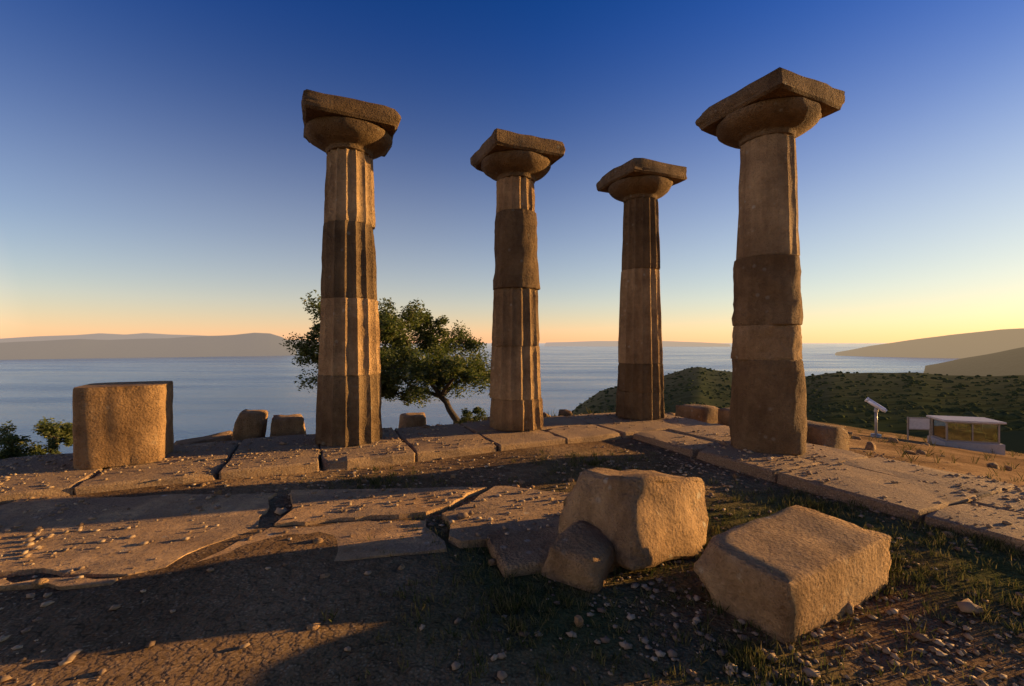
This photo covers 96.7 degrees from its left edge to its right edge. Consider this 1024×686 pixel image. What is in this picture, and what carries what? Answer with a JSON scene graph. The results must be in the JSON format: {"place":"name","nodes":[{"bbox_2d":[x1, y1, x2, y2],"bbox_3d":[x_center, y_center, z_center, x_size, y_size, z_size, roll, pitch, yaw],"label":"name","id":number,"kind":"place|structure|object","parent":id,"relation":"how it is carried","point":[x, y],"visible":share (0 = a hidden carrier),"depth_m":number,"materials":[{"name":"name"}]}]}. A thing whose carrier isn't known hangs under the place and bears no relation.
{"place":"outdoors","nodes":[
{"label":"outdoors","id":0,"kind":"place"},
{"bbox_2d":[0,343,960,453],"bbox_3d":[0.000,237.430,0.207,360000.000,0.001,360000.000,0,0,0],"label":"sea","id":1,"kind":"structure","parent":0,"point":[214,395],"depth_m":2851.38,"materials":[{"name":"blue liquid"}]},
{"bbox_2d":[0,328,1023,685],"bbox_3d":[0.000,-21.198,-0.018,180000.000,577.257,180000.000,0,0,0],"label":"ground","id":2,"kind":"structure","parent":0,"point":[210,624],"depth_m":2.70,"materials":[{"name":"brown soil"}]},
{"bbox_2d":[0,417,72,458],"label":"bush","id":3,"kind":"object","parent":2,"relation":"on","point":[57,433],"visible":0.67,"depth_m":6.76,"materials":[{"name":"green plant"}]},
{"bbox_2d":[0,486,568,590],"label":"paving slabs","id":4,"kind":"structure","parent":2,"relation":"on","point":[237,514],"depth_m":3.75,"materials":[{"name":"stone"}]},
{"bbox_2d":[279,290,490,423],"bbox_3d":[-2.825,0.559,10.833,5.059,3.423,3.677,0,0,0],"label":"tree","id":5,"kind":"object","parent":2,"relation":"on","point":[446,374],"visible":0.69,"depth_m":10.41,"materials":[{"name":"green plant"}]},
{"bbox_2d":[456,406,487,423],"bbox_3d":[-0.869,1.793,10.237,0.655,0.688,0.766,0,0,-34],"label":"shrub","id":6,"kind":"object","parent":2,"relation":"on","point":[467,415],"visible":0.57,"depth_m":10.30,"materials":[{"name":"green plant"}]},
{"bbox_2d":[0,404,1011,676],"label":"stone blocks","id":7,"kind":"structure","parent":2,"relation":"on","point":[788,576],"depth_m":2.98,"materials":[{"name":"brown stone"}]},
{"bbox_2d":[0,412,1023,551],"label":"stylobate","id":8,"kind":"object","parent":2,"relation":"on","point":[866,476],"visible":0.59,"depth_m":5.33,"materials":[{"name":"stone"}]},
{"bbox_2d":[72,67,844,469],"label":"columns","id":9,"kind":"structure","parent":8,"relation":"on","point":[764,123],"depth_m":6.29,"materials":[{"name":"stone"}]},
{"bbox_2d":[205,408,1023,685],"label":"grass tufts","id":10,"kind":"object","parent":2,"relation":"on","point":[510,606],"visible":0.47,"depth_m":2.71,"materials":[{"name":"plant"}]},
{"bbox_2d":[572,367,1023,438],"bbox_3d":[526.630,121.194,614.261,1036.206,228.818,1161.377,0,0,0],"label":"hill shrubs","id":11,"kind":"object","parent":2,"relation":"on","point":[999,414],"visible":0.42,"depth_m":173.84,"materials":[{"name":"green plant"}]},
{"bbox_2d":[865,397,886,437],"bbox_3d":[13.592,2.830,17.009,0.676,1.583,0.312,0,0,39],"label":"telescope","id":12,"kind":"object","parent":2,"relation":"on","point":[877,406],"visible":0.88,"depth_m":16.96,"materials":[{"name":"paint"}]},
{"bbox_2d":[907,417,930,442],"bbox_3d":[15.199,3.273,16.999,0.760,1.000,0.048,0,0,10],"label":"info sign","id":13,"kind":"object","parent":2,"relation":"on","point":[916,423],"visible":0.92,"depth_m":16.98,"materials":[{"name":"paint"}]},
{"bbox_2d":[926,415,1006,454],"bbox_3d":[17.500,3.586,17.603,1.850,1.325,1.250,0,0,18],"label":"display case","id":14,"kind":"object","parent":2,"relation":"on","point":[986,439],"visible":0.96,"depth_m":17.32,"materials":[{"name":"metal"}]},
{"bbox_2d":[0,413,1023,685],"bbox_3d":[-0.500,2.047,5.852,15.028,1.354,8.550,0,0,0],"label":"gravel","id":15,"kind":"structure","parent":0,"point":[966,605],"depth_m":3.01,"materials":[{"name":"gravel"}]},
{"bbox_2d":[0,0,1023,342],"label":"sky","id":16,"kind":"structure","parent":0,"point":[159,173],"materials":[{"name":"blue"}]}
]}

